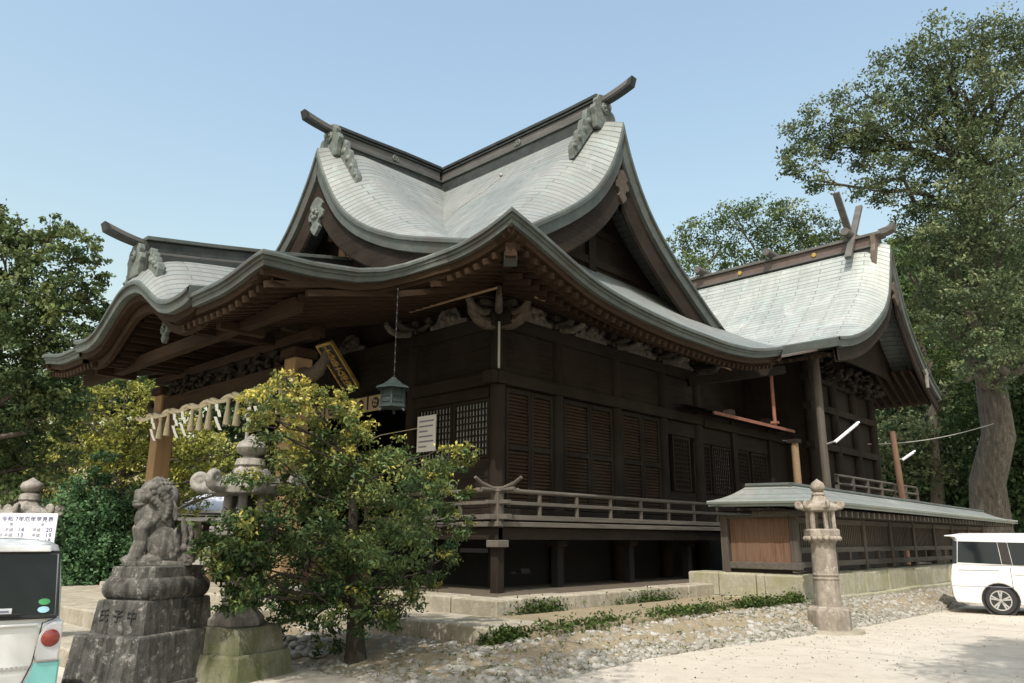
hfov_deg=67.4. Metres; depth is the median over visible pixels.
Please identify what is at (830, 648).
grit
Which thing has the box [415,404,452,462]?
lattice window
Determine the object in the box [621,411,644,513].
sliding door
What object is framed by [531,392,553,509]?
sliding door
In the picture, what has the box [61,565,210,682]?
lion pedestal
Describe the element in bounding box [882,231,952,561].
tree
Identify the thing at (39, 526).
sign board
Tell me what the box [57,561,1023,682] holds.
ground
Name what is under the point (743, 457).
lattice window
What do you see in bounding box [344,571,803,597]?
pavement
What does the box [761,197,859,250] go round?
tree
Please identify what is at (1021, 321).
evergreen tree
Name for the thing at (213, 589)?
porch step
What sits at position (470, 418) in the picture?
lattice window
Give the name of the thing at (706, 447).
lattice window
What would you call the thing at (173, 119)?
sky
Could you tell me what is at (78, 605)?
porch step
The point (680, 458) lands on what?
lattice window
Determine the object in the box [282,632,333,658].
rounded stones
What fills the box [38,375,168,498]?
tree
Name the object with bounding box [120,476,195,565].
stone lion
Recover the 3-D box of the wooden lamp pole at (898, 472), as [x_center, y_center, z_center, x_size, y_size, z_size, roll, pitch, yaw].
[13.744,5.786,26.447,0.798,5.404,0.282,-3,-15,11]
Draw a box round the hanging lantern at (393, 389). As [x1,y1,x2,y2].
[376,288,409,413]
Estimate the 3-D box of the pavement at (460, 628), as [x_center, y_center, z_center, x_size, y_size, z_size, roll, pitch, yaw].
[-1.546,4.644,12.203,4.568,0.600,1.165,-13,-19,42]
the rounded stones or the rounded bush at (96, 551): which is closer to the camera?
the rounded stones
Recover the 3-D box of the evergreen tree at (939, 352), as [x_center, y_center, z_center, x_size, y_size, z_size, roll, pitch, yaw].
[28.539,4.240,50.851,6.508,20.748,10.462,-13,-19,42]
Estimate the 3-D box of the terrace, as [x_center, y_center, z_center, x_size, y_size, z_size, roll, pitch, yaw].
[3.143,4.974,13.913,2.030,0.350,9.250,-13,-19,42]
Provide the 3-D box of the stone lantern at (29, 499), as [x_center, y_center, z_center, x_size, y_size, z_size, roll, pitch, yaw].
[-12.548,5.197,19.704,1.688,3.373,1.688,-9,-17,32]
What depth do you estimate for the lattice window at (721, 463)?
22.44 m
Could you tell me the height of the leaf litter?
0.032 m
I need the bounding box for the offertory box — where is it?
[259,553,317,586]
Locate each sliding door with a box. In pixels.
[505,387,530,508]
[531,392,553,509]
[563,399,590,511]
[589,404,614,512]
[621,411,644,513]
[641,415,662,514]
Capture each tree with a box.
[0,199,116,507]
[0,386,82,512]
[20,378,240,526]
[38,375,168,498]
[135,414,234,538]
[178,403,244,473]
[666,216,745,277]
[701,192,828,267]
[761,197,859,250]
[772,1,1023,532]
[875,372,979,505]
[875,407,928,500]
[880,294,971,488]
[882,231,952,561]
[892,232,1023,486]
[893,244,974,562]
[924,358,1023,511]
[935,229,1023,529]
[965,326,1023,532]
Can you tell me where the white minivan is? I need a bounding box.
[944,533,1023,615]
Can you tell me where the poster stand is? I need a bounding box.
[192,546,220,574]
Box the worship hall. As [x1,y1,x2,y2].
[42,75,783,594]
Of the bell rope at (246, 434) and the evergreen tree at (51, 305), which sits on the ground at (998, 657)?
the evergreen tree at (51, 305)
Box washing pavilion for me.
[175,494,236,546]
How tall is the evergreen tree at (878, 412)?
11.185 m
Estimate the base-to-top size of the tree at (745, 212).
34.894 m
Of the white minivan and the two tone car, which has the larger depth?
the white minivan
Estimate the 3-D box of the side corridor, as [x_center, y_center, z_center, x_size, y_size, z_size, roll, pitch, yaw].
[7.540,3.517,23.340,4.200,7.000,8.130,-13,-19,42]
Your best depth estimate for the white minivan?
18.10 m
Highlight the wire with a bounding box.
[782,423,993,444]
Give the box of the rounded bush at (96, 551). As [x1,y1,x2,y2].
[41,449,179,585]
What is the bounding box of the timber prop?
[787,439,801,483]
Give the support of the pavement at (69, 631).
on the ground at (998, 657)
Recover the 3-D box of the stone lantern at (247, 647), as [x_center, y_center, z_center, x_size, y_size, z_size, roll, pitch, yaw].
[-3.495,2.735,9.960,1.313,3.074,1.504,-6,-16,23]
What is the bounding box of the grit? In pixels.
[573,605,1019,682]
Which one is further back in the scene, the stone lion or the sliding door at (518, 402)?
the sliding door at (518, 402)
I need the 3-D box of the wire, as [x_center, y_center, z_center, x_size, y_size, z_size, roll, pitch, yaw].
[16.172,3.639,31.569,20.148,2.504,0.033,12,-18,-38]
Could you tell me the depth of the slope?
10.76 m
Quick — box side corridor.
[676,349,823,569]
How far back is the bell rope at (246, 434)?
17.32 m
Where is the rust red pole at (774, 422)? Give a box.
[769,376,778,425]
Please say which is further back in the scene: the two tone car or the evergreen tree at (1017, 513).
the evergreen tree at (1017, 513)
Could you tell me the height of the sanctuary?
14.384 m
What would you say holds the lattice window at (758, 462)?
in the side corridor
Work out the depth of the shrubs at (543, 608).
12.82 m
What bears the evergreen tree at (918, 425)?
on the ground at (998, 657)
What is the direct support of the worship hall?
on the pavement at (472, 590)
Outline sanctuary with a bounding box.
[627,191,941,571]
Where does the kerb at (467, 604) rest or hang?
on the pavement at (472, 590)
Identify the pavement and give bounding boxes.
[306,608,546,644]
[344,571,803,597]
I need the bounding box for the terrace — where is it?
[495,596,784,639]
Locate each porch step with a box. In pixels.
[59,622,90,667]
[60,585,274,627]
[99,581,306,625]
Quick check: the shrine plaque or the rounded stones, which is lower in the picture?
the rounded stones
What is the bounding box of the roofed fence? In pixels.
[688,482,1017,604]
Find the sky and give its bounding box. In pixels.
[0,0,1023,530]
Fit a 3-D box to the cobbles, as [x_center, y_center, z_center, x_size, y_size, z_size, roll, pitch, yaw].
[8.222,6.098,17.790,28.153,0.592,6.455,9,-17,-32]
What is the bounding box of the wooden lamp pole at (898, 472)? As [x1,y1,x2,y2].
[889,431,914,564]
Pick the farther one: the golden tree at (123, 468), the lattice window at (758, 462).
the golden tree at (123, 468)
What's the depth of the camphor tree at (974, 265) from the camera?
38.49 m
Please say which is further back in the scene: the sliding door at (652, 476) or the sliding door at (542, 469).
the sliding door at (652, 476)
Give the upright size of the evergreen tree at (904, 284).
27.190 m
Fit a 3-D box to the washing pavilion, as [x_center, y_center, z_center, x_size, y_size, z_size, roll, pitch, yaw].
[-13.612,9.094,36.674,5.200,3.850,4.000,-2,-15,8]
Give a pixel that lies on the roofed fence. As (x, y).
(762, 550)
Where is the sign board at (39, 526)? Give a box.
[0,513,58,542]
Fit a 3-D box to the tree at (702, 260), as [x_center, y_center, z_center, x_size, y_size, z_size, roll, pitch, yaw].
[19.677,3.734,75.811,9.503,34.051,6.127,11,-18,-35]
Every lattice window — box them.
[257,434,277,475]
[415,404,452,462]
[452,398,489,460]
[669,435,691,491]
[690,442,712,493]
[710,446,733,495]
[738,450,750,489]
[749,453,768,482]
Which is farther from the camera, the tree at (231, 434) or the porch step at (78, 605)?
the tree at (231, 434)
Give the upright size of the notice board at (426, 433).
0.818 m
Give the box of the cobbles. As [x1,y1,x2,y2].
[284,586,972,682]
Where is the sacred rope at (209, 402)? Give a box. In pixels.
[135,377,294,440]
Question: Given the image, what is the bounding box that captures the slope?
[282,587,963,682]
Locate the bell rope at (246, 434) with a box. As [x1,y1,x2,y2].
[245,401,251,438]
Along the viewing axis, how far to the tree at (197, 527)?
47.52 m
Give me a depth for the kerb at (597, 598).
14.10 m
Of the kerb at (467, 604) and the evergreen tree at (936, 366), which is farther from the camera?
the evergreen tree at (936, 366)
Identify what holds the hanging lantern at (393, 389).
hanging from the worship hall
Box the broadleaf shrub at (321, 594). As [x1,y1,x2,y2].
[185,368,483,664]
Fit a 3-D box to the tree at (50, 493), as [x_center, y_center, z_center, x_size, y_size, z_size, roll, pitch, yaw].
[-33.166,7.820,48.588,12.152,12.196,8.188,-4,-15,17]
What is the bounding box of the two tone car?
[0,538,63,682]
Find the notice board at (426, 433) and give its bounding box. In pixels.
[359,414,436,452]
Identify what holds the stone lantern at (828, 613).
on the ground at (998, 657)
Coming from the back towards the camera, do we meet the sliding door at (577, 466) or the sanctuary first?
the sanctuary
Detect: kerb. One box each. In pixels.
[367,590,517,616]
[501,583,715,613]
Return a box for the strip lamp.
[827,421,859,444]
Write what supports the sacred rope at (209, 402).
hanging from the worship hall
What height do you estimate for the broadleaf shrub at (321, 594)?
3.951 m
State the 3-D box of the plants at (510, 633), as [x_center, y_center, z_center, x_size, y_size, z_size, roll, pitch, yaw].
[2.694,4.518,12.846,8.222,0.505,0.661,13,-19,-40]
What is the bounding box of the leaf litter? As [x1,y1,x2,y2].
[684,637,1011,682]
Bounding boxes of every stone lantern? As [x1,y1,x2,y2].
[0,477,65,517]
[190,434,305,682]
[794,479,865,635]
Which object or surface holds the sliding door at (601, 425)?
in the worship hall
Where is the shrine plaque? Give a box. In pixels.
[315,340,358,389]

